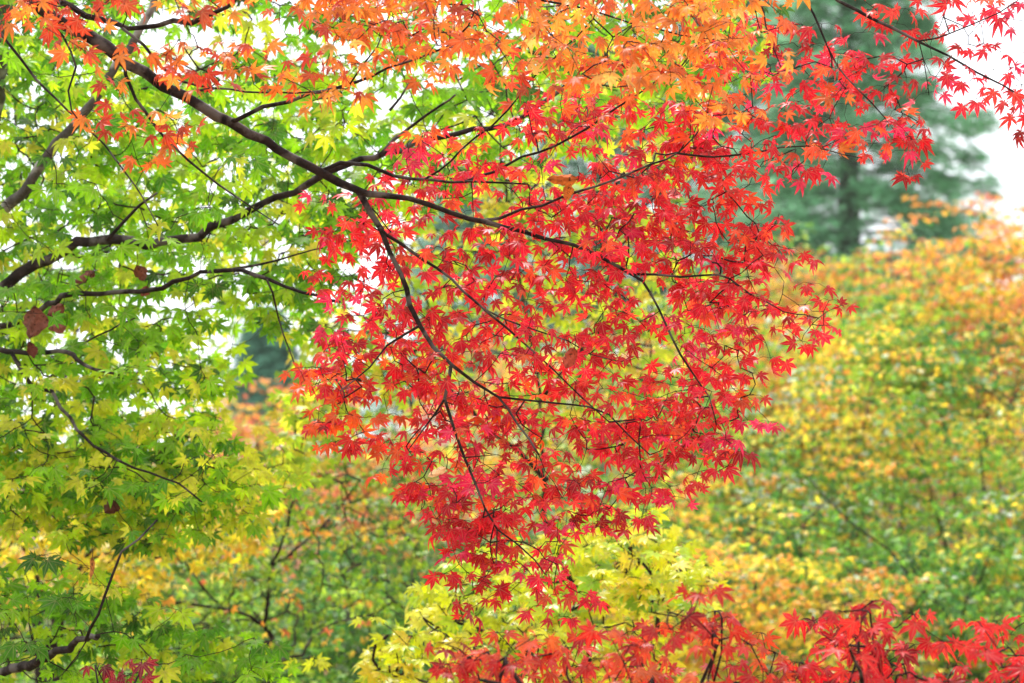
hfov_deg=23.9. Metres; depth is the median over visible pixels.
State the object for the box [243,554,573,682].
autumn shrub
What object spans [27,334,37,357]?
dead leaf
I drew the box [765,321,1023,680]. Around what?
autumn shrub
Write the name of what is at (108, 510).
dead leaf
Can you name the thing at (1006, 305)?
autumn shrub
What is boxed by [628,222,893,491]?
autumn shrub
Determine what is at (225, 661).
autumn shrub
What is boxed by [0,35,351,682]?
maple tree
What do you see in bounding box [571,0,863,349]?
conifer tree
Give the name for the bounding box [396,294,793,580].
autumn shrub
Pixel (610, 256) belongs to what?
maple tree
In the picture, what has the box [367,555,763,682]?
autumn shrub
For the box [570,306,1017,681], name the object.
autumn shrub
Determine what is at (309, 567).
autumn shrub
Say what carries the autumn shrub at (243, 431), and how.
on the ground
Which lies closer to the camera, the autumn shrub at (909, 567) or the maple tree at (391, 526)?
the maple tree at (391, 526)
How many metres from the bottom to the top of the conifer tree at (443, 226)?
5.530 m
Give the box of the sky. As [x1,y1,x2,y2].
[0,0,1023,454]
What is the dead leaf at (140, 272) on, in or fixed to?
hanging from the maple tree at (108, 454)
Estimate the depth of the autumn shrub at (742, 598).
11.46 m
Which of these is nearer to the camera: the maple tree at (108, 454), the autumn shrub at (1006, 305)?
the maple tree at (108, 454)
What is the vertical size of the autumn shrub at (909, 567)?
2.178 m
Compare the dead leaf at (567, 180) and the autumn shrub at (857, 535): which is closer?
the dead leaf at (567, 180)
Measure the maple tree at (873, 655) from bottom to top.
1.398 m
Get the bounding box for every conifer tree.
[214,301,325,454]
[335,160,583,438]
[485,23,748,379]
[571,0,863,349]
[660,0,1023,325]
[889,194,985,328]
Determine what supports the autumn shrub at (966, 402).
on the ground
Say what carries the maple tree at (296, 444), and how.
on the ground
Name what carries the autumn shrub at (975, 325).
on the ground
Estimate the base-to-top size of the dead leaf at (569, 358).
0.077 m
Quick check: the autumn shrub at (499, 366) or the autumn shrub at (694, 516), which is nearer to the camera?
the autumn shrub at (694, 516)
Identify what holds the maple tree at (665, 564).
on the ground
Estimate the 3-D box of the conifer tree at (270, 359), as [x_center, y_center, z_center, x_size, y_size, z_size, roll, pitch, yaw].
[-3.886,0.721,38.183,2.032,2.826,2.084,-4,-7,41]
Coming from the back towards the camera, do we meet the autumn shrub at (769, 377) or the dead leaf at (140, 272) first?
the autumn shrub at (769, 377)
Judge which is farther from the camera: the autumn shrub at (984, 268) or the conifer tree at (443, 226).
the conifer tree at (443, 226)
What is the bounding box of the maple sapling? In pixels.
[79,656,160,682]
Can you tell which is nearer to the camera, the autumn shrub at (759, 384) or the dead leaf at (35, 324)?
the dead leaf at (35, 324)
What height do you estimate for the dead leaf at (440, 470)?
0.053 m
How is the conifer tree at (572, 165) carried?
on the ground
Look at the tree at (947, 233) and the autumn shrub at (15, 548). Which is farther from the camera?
the tree at (947, 233)
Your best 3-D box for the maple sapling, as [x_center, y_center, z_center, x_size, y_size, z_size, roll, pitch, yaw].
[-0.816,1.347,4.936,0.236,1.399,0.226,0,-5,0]
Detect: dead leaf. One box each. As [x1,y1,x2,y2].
[22,296,48,337]
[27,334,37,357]
[47,298,64,316]
[48,318,67,333]
[75,264,95,283]
[89,545,94,578]
[104,497,120,513]
[133,254,147,280]
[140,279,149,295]
[428,454,447,476]
[546,168,579,185]
[562,334,577,368]
[563,171,573,199]
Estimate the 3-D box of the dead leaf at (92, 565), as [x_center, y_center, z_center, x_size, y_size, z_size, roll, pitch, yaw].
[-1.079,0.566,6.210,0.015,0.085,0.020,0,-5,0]
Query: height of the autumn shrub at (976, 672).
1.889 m
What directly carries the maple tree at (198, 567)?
on the ground
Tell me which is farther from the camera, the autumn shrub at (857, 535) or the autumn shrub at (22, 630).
the autumn shrub at (857, 535)
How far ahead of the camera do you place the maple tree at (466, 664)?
4.42 m
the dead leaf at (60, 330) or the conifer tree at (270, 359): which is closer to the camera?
the dead leaf at (60, 330)
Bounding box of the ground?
[0,321,1023,682]
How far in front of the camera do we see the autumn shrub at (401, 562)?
12.98 m
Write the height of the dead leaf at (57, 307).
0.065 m
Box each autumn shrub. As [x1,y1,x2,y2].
[0,498,294,677]
[0,540,138,682]
[15,560,365,682]
[106,510,428,682]
[124,378,410,570]
[217,361,555,601]
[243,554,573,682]
[268,421,625,674]
[344,323,651,510]
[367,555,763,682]
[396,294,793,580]
[490,416,896,679]
[513,279,789,455]
[559,288,882,637]
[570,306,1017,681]
[570,513,963,682]
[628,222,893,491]
[635,302,943,606]
[644,295,1023,570]
[701,237,990,505]
[705,480,1023,682]
[761,267,1023,669]
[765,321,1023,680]
[826,211,1023,625]
[828,173,1023,449]
[868,500,1023,682]
[903,237,1023,508]
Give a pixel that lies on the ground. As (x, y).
(842, 595)
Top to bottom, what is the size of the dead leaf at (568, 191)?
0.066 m
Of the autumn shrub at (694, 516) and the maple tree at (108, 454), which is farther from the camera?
the autumn shrub at (694, 516)
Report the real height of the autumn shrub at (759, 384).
2.531 m
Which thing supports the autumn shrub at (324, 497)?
on the ground
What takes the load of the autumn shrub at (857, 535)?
on the ground
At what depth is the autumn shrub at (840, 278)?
19.77 m
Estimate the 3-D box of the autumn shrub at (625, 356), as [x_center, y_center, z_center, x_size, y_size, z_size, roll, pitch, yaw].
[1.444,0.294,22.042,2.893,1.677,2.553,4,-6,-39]
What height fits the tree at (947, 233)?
2.916 m
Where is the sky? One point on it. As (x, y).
(1005, 152)
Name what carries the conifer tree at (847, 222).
on the ground
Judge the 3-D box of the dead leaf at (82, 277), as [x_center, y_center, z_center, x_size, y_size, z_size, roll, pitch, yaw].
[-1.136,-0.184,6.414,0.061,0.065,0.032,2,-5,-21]
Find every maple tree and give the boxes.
[0,0,794,682]
[0,0,1023,633]
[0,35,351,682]
[0,456,301,682]
[88,448,466,682]
[216,40,733,632]
[349,503,732,682]
[424,581,863,682]
[773,598,1023,682]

